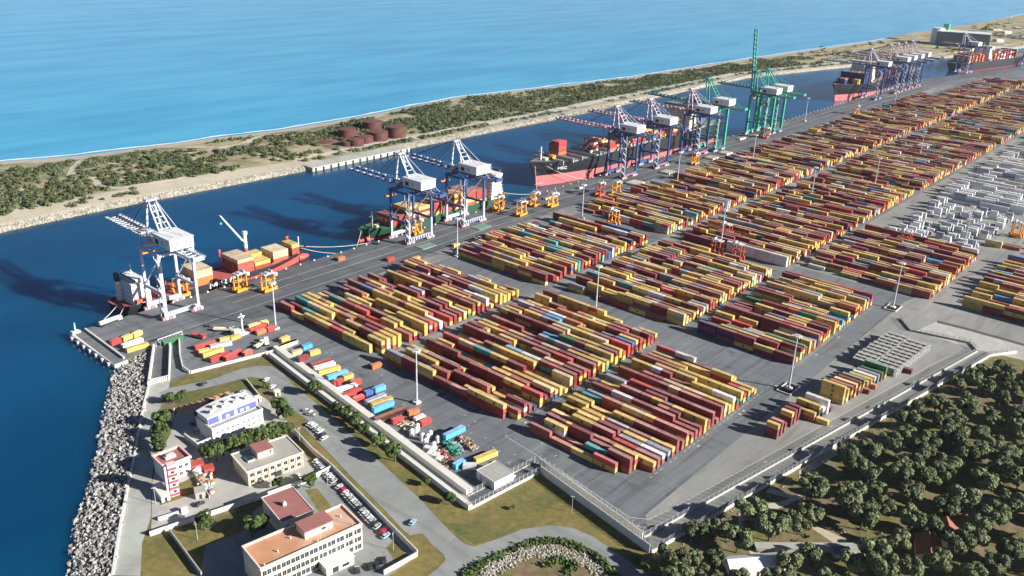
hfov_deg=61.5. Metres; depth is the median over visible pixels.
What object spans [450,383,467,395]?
shipping container
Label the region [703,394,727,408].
shipping container
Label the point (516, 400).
shipping container
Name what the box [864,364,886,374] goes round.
shipping container
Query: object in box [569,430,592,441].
shipping container
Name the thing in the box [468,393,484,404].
shipping container
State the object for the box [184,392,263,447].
white building
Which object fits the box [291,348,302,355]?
shipping container
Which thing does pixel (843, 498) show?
olive tree
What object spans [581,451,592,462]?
shipping container
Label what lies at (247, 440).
garden tree
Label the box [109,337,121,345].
shipping container
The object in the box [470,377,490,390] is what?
shipping container
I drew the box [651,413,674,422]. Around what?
shipping container
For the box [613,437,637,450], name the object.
shipping container
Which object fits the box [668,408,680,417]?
shipping container
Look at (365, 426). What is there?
garden tree
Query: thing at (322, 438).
parked car
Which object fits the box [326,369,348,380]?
shipping container
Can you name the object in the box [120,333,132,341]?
shipping container
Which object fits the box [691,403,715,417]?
shipping container
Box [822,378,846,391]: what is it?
shipping container
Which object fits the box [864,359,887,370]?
shipping container
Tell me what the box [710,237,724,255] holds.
straddle carrier
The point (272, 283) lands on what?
lamp mast
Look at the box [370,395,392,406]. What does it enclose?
shipping container
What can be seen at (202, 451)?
garden tree
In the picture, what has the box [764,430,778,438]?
shipping container
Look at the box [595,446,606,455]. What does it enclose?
shipping container
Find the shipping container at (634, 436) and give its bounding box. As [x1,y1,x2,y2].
[623,430,647,443]
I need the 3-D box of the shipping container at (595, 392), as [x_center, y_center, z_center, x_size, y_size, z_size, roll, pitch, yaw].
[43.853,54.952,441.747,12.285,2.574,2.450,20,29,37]
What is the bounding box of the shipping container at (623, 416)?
[612,410,635,424]
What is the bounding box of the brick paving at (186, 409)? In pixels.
[177,391,230,414]
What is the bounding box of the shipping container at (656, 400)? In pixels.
[651,396,662,404]
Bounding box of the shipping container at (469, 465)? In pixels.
[463,462,476,469]
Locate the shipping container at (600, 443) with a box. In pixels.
[591,438,612,449]
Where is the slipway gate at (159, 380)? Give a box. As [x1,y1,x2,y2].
[150,375,168,383]
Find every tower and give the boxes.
[162,460,179,496]
[943,24,950,29]
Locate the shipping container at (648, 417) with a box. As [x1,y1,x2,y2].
[643,413,655,422]
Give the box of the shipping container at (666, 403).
[661,400,673,407]
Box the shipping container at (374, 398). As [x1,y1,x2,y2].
[364,392,386,405]
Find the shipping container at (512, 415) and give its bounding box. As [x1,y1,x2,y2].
[506,411,520,419]
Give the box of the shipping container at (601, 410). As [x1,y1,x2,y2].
[591,405,611,417]
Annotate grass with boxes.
[140,534,196,575]
[160,477,196,504]
[173,378,261,406]
[173,510,252,569]
[177,357,271,384]
[278,364,649,562]
[286,411,307,425]
[291,436,328,472]
[298,428,444,575]
[305,489,331,511]
[386,540,406,561]
[443,523,501,543]
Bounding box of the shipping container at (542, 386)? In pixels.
[532,379,553,393]
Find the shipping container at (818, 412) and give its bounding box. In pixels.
[796,403,820,415]
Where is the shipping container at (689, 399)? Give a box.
[678,395,699,404]
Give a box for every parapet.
[84,328,124,358]
[111,386,148,574]
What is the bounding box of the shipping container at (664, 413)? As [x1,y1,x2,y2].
[652,406,675,420]
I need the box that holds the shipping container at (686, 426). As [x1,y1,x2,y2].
[673,420,697,435]
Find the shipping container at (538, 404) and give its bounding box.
[521,395,542,407]
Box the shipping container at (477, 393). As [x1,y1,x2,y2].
[468,387,487,400]
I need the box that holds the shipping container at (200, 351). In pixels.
[198,347,209,354]
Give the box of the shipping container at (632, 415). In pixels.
[621,410,642,420]
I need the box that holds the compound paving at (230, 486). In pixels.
[151,389,327,530]
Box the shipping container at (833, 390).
[821,384,845,396]
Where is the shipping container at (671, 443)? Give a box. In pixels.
[654,435,679,448]
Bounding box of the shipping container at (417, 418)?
[413,413,425,422]
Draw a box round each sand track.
[66,146,212,175]
[88,177,188,189]
[186,123,339,153]
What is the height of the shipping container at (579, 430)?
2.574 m
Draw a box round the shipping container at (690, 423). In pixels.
[678,417,701,431]
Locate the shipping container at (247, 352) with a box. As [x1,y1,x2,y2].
[241,348,252,356]
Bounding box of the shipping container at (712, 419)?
[690,409,714,421]
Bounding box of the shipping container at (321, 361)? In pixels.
[310,357,331,368]
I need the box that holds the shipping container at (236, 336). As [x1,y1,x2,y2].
[230,333,240,340]
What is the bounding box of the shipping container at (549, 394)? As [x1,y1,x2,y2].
[532,385,553,397]
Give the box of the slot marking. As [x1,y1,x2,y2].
[260,201,871,477]
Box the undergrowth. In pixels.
[460,376,1023,575]
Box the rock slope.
[81,360,148,573]
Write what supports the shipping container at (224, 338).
on the terminal pavement
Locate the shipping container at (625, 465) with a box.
[607,454,632,468]
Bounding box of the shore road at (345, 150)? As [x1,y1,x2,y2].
[340,60,874,152]
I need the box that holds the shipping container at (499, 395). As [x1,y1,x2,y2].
[493,391,505,399]
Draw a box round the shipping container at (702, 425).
[682,416,706,428]
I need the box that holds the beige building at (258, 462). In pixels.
[230,435,303,485]
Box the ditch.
[937,320,1023,345]
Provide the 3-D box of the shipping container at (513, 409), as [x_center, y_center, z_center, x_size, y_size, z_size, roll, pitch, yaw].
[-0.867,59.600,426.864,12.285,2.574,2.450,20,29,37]
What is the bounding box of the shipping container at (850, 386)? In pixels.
[830,378,853,391]
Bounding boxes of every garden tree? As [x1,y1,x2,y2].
[149,422,169,433]
[150,409,170,422]
[150,430,165,445]
[153,440,166,451]
[163,392,174,404]
[174,389,187,401]
[194,508,213,530]
[198,443,215,459]
[207,442,223,460]
[214,439,226,455]
[221,437,240,455]
[231,432,244,450]
[239,435,251,448]
[242,515,262,537]
[243,428,255,443]
[250,427,269,442]
[252,513,269,530]
[258,421,273,439]
[262,382,269,388]
[265,421,281,438]
[270,396,286,416]
[271,476,283,487]
[275,403,293,420]
[275,421,284,436]
[282,422,293,434]
[301,472,316,487]
[307,380,323,395]
[330,400,342,412]
[338,405,353,416]
[349,411,361,426]
[358,422,369,431]
[370,431,386,446]
[384,440,401,461]
[422,476,430,484]
[442,491,456,504]
[638,560,649,572]
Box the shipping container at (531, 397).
[521,391,542,403]
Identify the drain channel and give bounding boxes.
[679,357,989,532]
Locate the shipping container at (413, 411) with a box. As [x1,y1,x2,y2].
[407,407,419,416]
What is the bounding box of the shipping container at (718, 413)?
[699,404,723,416]
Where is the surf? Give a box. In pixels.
[0,14,1020,160]
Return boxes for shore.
[889,15,1023,46]
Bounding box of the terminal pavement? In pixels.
[76,66,1023,551]
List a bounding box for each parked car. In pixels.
[194,500,204,506]
[312,458,320,463]
[316,462,324,468]
[320,435,328,440]
[324,472,333,477]
[326,475,335,480]
[329,477,338,483]
[335,483,344,489]
[339,486,348,491]
[341,489,350,495]
[344,493,353,498]
[346,495,355,501]
[350,500,360,505]
[353,502,362,508]
[354,565,360,573]
[355,505,364,511]
[357,507,366,513]
[360,510,369,516]
[362,512,371,518]
[365,515,374,521]
[367,517,377,523]
[367,562,373,570]
[370,520,379,526]
[372,522,381,529]
[374,561,379,569]
[378,527,387,534]
[380,532,390,538]
[381,556,386,564]
[408,518,416,525]
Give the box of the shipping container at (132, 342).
[121,337,143,348]
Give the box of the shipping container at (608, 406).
[601,401,620,411]
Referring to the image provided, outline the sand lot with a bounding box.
[917,322,1023,360]
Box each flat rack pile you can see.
[852,355,864,365]
[855,354,877,361]
[858,350,879,361]
[862,348,883,356]
[866,345,888,354]
[869,343,890,353]
[873,341,894,348]
[877,338,898,346]
[879,358,902,373]
[879,362,897,376]
[880,335,901,345]
[882,356,904,371]
[884,333,904,341]
[886,354,908,366]
[888,330,908,339]
[890,350,912,365]
[893,348,915,363]
[897,346,919,360]
[901,343,922,357]
[903,341,925,355]
[907,339,928,352]
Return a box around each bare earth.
[663,532,725,566]
[752,531,789,553]
[766,473,798,487]
[799,442,848,478]
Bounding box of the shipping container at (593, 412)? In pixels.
[581,406,604,419]
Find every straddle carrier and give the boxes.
[170,274,190,296]
[231,269,249,293]
[259,269,277,293]
[410,216,423,235]
[492,193,504,211]
[515,198,527,216]
[529,189,540,207]
[546,190,559,207]
[594,180,605,196]
[606,207,620,224]
[610,179,621,193]
[690,150,699,164]
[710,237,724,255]
[719,221,733,231]
[730,240,745,259]
[762,126,770,138]
[853,104,860,113]
[898,228,913,239]
[1008,219,1023,238]
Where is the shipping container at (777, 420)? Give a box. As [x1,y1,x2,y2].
[770,416,783,426]
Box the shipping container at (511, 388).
[503,383,521,394]
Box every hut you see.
[152,481,170,502]
[190,458,203,468]
[192,465,203,474]
[194,485,205,499]
[202,463,214,474]
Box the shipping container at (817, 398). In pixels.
[805,392,830,405]
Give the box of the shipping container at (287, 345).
[279,339,296,348]
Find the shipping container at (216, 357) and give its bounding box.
[208,350,229,362]
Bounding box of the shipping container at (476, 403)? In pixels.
[467,397,484,409]
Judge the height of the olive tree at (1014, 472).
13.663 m
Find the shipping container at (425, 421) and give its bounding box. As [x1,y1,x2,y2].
[419,416,431,426]
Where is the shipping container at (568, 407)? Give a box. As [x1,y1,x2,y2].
[561,402,580,413]
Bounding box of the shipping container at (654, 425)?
[643,419,663,429]
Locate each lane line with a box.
[178,82,942,331]
[224,81,928,297]
[233,81,937,302]
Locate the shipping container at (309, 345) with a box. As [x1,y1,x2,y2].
[301,342,312,349]
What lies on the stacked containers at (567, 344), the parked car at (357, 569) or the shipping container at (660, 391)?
the shipping container at (660, 391)
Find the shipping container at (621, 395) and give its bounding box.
[611,389,633,402]
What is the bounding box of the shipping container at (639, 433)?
[628,427,652,439]
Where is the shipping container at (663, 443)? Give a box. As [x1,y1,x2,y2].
[650,437,674,452]
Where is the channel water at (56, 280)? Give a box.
[0,48,1023,575]
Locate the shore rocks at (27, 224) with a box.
[0,104,612,232]
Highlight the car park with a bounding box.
[187,470,413,575]
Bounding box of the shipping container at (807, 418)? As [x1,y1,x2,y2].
[800,413,815,421]
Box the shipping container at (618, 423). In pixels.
[607,417,630,429]
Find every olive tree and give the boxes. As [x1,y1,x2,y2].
[657,541,674,565]
[661,559,695,575]
[666,547,691,565]
[682,520,698,538]
[688,549,703,568]
[690,521,708,539]
[694,562,723,575]
[702,547,726,566]
[705,518,720,536]
[717,522,730,540]
[727,524,752,552]
[729,567,750,575]
[734,494,767,522]
[755,511,788,541]
[760,566,796,575]
[776,509,802,531]
[776,550,803,570]
[791,517,812,534]
[797,502,826,521]
[798,474,829,502]
[799,541,824,562]
[800,470,819,478]
[817,566,839,575]
[833,483,862,512]
[835,441,858,458]
[839,548,866,575]
[841,480,867,494]
[843,451,867,475]
[848,501,879,530]
[857,537,892,554]
[858,437,882,457]
[858,461,882,485]
[864,550,899,575]
[866,496,896,516]
[867,479,887,497]
[879,430,899,450]
[886,527,911,550]
[887,435,907,457]
[888,458,914,483]
[893,423,916,440]
[894,409,921,423]
[897,479,924,501]
[899,554,924,575]
[900,452,924,470]
[900,502,926,530]
[911,399,927,415]
[911,437,936,458]
[914,466,941,489]
[915,511,944,531]
[918,429,942,448]
[922,546,952,573]
[923,393,949,414]
[930,460,958,480]
[932,413,954,428]
[932,496,960,518]
[938,407,967,424]
[938,423,968,450]
[938,452,962,467]
[941,528,977,556]
[948,374,966,393]
[948,484,981,511]
[954,422,970,441]
[954,441,980,465]
[956,397,978,415]
[958,563,988,575]
[959,522,991,549]
[960,390,979,405]
[963,369,982,385]
[966,509,993,531]
[969,466,990,482]
[971,425,989,439]
[972,466,999,491]
[973,440,995,456]
[974,378,995,395]
[975,363,993,376]
[979,433,1004,449]
[979,498,1011,525]
[980,552,1010,575]
[983,405,1000,416]
[983,415,1007,433]
[987,454,1013,475]
[991,364,1016,386]
[991,390,1010,408]
[993,359,1015,368]
[995,537,1023,564]
[997,488,1023,511]
[998,445,1021,464]
[1001,380,1020,394]
[1002,463,1023,492]
[1004,417,1023,438]
[1005,439,1023,457]
[1009,405,1023,418]
[1018,380,1023,389]
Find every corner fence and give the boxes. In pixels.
[468,457,534,496]
[470,467,539,509]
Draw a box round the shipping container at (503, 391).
[498,388,518,396]
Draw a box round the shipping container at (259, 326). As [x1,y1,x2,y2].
[248,322,267,333]
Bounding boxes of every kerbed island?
[776,381,800,395]
[883,302,901,311]
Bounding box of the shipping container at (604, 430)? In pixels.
[592,422,615,437]
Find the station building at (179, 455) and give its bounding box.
[151,445,191,479]
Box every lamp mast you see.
[268,281,279,329]
[411,348,420,404]
[454,217,460,257]
[579,184,586,218]
[595,264,602,306]
[721,209,727,246]
[784,334,801,389]
[890,262,905,308]
[962,206,975,242]
[1016,178,1023,204]
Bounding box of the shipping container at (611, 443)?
[608,440,632,450]
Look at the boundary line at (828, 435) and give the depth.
449.78 m
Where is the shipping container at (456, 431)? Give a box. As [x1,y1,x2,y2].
[443,425,465,439]
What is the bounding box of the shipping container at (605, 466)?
[592,458,617,473]
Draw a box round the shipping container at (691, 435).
[672,423,693,438]
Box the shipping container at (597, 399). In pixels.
[581,391,600,404]
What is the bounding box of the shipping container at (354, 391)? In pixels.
[341,386,362,396]
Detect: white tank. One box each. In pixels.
[409,428,413,436]
[414,426,418,434]
[420,432,424,440]
[423,438,427,445]
[425,433,429,441]
[428,430,432,438]
[435,435,439,443]
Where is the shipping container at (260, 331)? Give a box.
[255,328,266,335]
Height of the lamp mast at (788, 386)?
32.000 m
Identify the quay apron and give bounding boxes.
[167,67,1023,324]
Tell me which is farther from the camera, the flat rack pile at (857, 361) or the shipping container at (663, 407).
the flat rack pile at (857, 361)
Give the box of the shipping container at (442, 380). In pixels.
[434,375,452,387]
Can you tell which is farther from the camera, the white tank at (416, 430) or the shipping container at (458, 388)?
the shipping container at (458, 388)
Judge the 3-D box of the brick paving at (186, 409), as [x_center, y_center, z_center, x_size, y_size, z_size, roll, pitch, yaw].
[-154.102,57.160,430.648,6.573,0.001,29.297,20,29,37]
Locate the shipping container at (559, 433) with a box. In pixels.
[544,424,566,437]
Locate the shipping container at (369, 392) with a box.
[363,387,375,396]
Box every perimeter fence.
[644,341,978,537]
[651,347,1017,553]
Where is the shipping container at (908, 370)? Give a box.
[902,367,912,373]
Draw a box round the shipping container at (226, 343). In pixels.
[209,340,231,349]
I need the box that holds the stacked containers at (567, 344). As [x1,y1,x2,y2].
[181,48,1023,453]
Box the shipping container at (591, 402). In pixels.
[572,392,594,406]
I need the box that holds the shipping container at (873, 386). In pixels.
[870,382,876,389]
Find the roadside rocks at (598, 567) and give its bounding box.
[477,542,613,575]
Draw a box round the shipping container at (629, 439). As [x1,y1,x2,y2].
[618,433,642,446]
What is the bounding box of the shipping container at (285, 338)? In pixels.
[279,335,289,342]
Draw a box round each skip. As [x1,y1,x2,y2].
[423,443,430,451]
[426,449,433,455]
[428,446,437,450]
[431,451,439,458]
[435,454,443,461]
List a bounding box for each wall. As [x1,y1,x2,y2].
[147,343,154,385]
[149,465,331,535]
[168,342,170,380]
[169,528,201,575]
[179,338,189,373]
[190,350,273,373]
[191,469,209,498]
[246,378,261,398]
[268,352,471,510]
[273,345,471,494]
[293,428,417,552]
[383,552,417,574]
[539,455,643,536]
[540,463,651,552]
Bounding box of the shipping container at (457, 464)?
[452,458,465,469]
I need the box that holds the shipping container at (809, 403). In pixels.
[796,397,821,410]
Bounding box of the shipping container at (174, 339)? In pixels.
[161,334,183,346]
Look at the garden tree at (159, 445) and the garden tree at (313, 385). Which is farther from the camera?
the garden tree at (313, 385)
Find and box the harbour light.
[70,322,80,334]
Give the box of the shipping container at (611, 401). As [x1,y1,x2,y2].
[601,395,623,408]
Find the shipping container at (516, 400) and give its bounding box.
[506,394,526,407]
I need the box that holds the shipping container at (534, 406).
[520,397,536,410]
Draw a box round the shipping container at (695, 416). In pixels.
[683,409,707,424]
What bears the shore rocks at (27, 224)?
on the sand spit
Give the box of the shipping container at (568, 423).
[565,421,587,429]
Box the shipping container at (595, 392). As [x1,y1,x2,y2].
[586,388,604,397]
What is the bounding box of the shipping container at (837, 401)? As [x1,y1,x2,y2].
[819,393,843,404]
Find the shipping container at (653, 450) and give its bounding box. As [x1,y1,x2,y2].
[640,443,665,459]
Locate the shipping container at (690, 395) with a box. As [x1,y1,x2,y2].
[679,389,701,402]
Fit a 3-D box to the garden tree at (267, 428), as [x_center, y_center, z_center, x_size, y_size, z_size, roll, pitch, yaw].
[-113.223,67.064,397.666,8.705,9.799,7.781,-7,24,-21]
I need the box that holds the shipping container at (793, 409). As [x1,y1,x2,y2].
[784,405,797,414]
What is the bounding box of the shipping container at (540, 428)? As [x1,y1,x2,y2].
[530,421,552,436]
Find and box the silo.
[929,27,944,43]
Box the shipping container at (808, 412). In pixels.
[801,407,816,417]
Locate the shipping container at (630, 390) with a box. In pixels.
[620,383,642,396]
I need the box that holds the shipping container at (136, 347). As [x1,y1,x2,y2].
[125,341,148,352]
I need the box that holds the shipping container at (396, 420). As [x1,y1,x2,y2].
[391,415,403,424]
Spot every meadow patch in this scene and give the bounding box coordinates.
[822,514,830,521]
[887,454,900,459]
[957,559,974,569]
[988,533,1022,543]
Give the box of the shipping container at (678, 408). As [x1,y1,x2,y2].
[672,404,684,414]
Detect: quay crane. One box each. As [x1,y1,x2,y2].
[105,194,205,320]
[349,149,446,244]
[406,137,502,227]
[555,103,656,179]
[588,96,688,168]
[629,86,729,155]
[648,76,747,151]
[717,67,805,133]
[744,28,795,137]
[821,48,903,99]
[842,44,921,93]
[850,42,928,91]
[857,42,935,89]
[867,40,941,87]
[942,32,988,72]
[1005,31,1023,63]
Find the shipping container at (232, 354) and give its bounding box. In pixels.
[223,348,241,361]
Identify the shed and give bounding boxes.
[722,552,785,575]
[754,542,860,552]
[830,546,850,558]
[990,28,1002,30]
[992,39,1004,41]
[999,31,1011,33]
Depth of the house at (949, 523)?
348.65 m
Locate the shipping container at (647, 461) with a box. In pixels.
[634,451,655,467]
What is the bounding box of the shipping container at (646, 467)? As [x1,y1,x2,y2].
[637,461,655,472]
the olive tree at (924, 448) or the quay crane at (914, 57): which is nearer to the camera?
the olive tree at (924, 448)
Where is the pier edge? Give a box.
[69,329,127,367]
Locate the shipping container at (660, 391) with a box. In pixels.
[649,386,671,399]
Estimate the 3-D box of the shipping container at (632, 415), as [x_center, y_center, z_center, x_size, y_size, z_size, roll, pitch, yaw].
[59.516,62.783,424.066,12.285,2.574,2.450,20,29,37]
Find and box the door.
[275,470,281,476]
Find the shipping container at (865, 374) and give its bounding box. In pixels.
[853,369,876,381]
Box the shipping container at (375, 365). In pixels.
[370,361,381,369]
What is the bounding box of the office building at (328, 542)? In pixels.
[241,503,362,575]
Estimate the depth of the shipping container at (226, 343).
485.80 m
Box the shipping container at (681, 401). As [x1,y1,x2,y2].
[670,395,692,408]
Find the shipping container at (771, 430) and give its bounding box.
[765,426,779,434]
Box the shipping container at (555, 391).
[540,381,557,394]
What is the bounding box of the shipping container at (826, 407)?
[805,398,829,409]
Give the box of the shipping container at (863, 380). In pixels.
[842,371,865,384]
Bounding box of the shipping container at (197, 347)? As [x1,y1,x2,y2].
[194,339,216,350]
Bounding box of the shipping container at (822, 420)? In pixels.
[815,416,829,425]
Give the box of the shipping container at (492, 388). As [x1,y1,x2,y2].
[478,378,495,391]
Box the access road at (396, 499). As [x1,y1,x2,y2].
[159,366,647,575]
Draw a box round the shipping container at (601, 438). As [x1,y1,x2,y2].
[590,430,609,443]
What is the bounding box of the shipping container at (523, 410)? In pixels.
[505,400,526,412]
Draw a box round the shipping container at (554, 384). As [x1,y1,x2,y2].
[542,378,562,391]
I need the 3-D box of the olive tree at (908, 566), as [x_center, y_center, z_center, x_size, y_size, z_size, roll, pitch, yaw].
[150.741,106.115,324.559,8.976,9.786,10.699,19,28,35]
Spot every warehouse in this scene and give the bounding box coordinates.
[476,460,513,489]
[935,30,991,46]
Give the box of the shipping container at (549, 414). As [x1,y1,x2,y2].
[546,411,568,424]
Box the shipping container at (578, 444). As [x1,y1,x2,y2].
[564,436,584,449]
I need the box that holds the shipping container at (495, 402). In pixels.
[485,395,506,408]
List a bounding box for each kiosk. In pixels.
[253,394,260,402]
[273,388,280,395]
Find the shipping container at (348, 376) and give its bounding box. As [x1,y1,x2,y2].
[342,372,353,380]
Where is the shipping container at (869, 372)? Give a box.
[856,367,879,379]
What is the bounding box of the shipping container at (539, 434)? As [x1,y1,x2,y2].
[530,428,552,440]
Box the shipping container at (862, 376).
[849,371,872,383]
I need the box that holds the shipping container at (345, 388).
[334,382,357,391]
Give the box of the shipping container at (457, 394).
[450,389,467,400]
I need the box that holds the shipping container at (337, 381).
[331,377,343,385]
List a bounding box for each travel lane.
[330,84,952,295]
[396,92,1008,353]
[525,266,803,424]
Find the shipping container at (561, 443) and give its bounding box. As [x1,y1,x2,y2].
[550,435,573,451]
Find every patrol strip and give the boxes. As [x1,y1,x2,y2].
[274,351,468,500]
[285,349,474,489]
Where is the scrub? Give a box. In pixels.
[0,18,1023,215]
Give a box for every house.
[914,531,941,562]
[933,516,958,547]
[954,514,973,526]
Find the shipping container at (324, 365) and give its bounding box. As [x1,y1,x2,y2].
[313,360,335,371]
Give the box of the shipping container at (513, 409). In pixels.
[503,401,520,415]
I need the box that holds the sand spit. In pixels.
[0,14,1023,231]
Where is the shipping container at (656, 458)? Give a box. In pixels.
[635,447,660,463]
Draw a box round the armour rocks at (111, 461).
[65,349,153,575]
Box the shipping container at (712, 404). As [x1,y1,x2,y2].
[699,397,723,411]
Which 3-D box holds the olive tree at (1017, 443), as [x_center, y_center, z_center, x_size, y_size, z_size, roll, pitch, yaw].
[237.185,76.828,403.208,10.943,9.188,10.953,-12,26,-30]
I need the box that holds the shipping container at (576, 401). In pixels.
[566,395,588,407]
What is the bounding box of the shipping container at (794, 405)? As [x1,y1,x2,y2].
[788,402,801,411]
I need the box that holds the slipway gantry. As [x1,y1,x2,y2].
[155,331,182,346]
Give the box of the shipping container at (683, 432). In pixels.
[664,422,689,437]
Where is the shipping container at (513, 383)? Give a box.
[503,377,523,389]
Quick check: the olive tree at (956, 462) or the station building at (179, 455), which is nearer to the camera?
the station building at (179, 455)
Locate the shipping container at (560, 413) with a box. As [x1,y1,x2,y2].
[551,408,571,420]
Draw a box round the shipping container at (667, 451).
[645,440,670,456]
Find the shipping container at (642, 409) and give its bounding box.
[631,404,651,413]
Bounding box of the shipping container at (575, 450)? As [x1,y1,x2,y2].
[570,446,583,456]
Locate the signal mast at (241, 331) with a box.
[232,313,249,335]
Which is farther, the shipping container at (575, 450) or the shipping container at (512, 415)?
the shipping container at (512, 415)
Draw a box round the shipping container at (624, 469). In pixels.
[618,464,631,473]
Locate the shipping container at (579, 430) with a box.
[569,423,593,438]
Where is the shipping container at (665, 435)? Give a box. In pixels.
[655,428,679,443]
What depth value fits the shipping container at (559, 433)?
407.26 m
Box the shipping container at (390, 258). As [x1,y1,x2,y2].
[386,256,394,261]
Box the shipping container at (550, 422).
[544,417,567,432]
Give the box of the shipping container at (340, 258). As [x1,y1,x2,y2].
[336,255,344,260]
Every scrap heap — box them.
[196,471,214,493]
[397,419,414,429]
[437,448,452,461]
[439,459,451,471]
[440,436,459,456]
[452,441,464,454]
[459,435,478,451]
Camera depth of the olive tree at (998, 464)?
384.42 m
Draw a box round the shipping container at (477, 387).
[470,383,489,393]
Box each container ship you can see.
[108,215,308,315]
[358,164,508,241]
[529,97,723,185]
[832,58,921,100]
[947,43,1023,71]
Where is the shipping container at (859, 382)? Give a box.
[838,373,861,386]
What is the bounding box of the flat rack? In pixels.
[373,405,408,421]
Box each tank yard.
[312,128,383,142]
[321,136,357,145]
[325,132,407,146]
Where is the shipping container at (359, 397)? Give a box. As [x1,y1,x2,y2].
[352,393,364,401]
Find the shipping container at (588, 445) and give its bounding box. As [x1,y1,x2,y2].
[584,441,597,452]
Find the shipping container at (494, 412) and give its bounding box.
[485,406,505,418]
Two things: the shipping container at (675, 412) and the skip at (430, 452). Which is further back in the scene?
the shipping container at (675, 412)
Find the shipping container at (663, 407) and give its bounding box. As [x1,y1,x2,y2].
[657,403,669,410]
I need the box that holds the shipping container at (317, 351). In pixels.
[308,348,320,355]
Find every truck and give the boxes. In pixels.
[98,314,121,326]
[190,332,205,339]
[213,326,234,331]
[253,339,264,348]
[264,336,268,344]
[278,339,297,346]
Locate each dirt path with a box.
[738,495,802,553]
[766,488,798,498]
[811,522,864,554]
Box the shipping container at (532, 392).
[522,385,542,398]
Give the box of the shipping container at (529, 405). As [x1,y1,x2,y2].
[523,399,531,408]
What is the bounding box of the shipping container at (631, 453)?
[613,443,637,460]
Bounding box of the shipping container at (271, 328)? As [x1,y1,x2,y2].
[266,324,276,331]
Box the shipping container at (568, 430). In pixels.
[553,419,569,433]
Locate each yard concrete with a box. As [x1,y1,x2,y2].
[646,237,1023,545]
[795,133,1023,296]
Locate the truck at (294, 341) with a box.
[278,339,297,346]
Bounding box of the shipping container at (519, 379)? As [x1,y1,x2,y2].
[509,374,529,385]
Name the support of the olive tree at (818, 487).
on the ground at (833, 472)
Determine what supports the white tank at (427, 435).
on the terminal pavement
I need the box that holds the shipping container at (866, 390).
[862,387,870,393]
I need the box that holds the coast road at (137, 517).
[114,345,171,575]
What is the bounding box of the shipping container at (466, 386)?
[464,384,483,391]
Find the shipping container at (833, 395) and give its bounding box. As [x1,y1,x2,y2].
[820,389,844,400]
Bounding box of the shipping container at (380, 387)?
[374,384,385,392]
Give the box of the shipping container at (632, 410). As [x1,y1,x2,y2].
[621,403,644,417]
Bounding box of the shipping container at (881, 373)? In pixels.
[860,365,883,376]
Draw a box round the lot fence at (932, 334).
[900,314,971,343]
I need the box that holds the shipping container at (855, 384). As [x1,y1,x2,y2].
[833,376,857,388]
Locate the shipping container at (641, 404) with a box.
[631,398,653,411]
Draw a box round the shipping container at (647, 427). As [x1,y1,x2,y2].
[633,419,656,434]
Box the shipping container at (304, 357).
[297,354,308,362]
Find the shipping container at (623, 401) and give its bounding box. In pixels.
[611,395,630,405]
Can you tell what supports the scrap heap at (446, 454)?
on the terminal pavement
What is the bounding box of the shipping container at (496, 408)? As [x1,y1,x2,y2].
[485,401,506,413]
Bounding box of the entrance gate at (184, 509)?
[158,505,187,520]
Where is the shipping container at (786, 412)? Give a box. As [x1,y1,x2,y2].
[780,408,794,417]
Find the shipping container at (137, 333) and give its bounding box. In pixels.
[131,330,142,337]
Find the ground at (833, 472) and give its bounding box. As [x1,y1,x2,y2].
[75,94,1023,575]
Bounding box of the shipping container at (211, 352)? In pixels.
[201,346,223,357]
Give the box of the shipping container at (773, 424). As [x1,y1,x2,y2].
[766,419,780,429]
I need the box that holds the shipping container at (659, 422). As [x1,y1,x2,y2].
[654,417,666,427]
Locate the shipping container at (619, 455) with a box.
[607,447,632,463]
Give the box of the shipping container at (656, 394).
[645,389,667,401]
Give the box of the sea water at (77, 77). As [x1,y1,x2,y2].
[0,0,1023,161]
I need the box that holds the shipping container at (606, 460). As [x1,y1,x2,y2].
[593,451,618,468]
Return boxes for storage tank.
[317,140,333,143]
[338,127,355,137]
[340,140,350,146]
[348,137,363,146]
[358,134,372,143]
[362,119,381,129]
[369,129,387,141]
[386,124,405,138]
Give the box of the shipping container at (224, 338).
[218,335,230,341]
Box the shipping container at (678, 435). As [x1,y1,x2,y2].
[664,428,688,441]
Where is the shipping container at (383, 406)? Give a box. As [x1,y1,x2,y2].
[371,399,394,413]
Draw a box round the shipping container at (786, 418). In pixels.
[779,414,793,422]
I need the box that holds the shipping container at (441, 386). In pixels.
[434,381,449,392]
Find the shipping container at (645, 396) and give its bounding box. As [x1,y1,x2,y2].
[640,392,652,401]
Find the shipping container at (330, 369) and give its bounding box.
[317,364,340,375]
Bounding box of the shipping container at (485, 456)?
[473,449,497,463]
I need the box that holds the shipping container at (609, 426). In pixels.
[597,419,620,434]
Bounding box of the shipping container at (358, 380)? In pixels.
[349,377,361,383]
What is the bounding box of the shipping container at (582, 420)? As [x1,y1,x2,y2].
[571,413,593,428]
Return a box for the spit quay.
[302,145,409,171]
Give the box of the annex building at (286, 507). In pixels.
[261,486,313,529]
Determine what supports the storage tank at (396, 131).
on the sand spit
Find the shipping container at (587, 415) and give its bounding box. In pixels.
[576,410,599,422]
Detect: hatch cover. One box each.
[415,242,436,249]
[471,224,490,229]
[625,180,643,185]
[660,169,675,174]
[704,155,718,159]
[718,150,732,154]
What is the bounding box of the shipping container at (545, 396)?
[529,386,547,400]
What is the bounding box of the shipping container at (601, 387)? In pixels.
[591,381,612,393]
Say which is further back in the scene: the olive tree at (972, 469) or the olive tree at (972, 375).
the olive tree at (972, 375)
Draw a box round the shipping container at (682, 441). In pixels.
[675,435,684,445]
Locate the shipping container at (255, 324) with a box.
[247,319,268,328]
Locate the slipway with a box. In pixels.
[151,347,168,382]

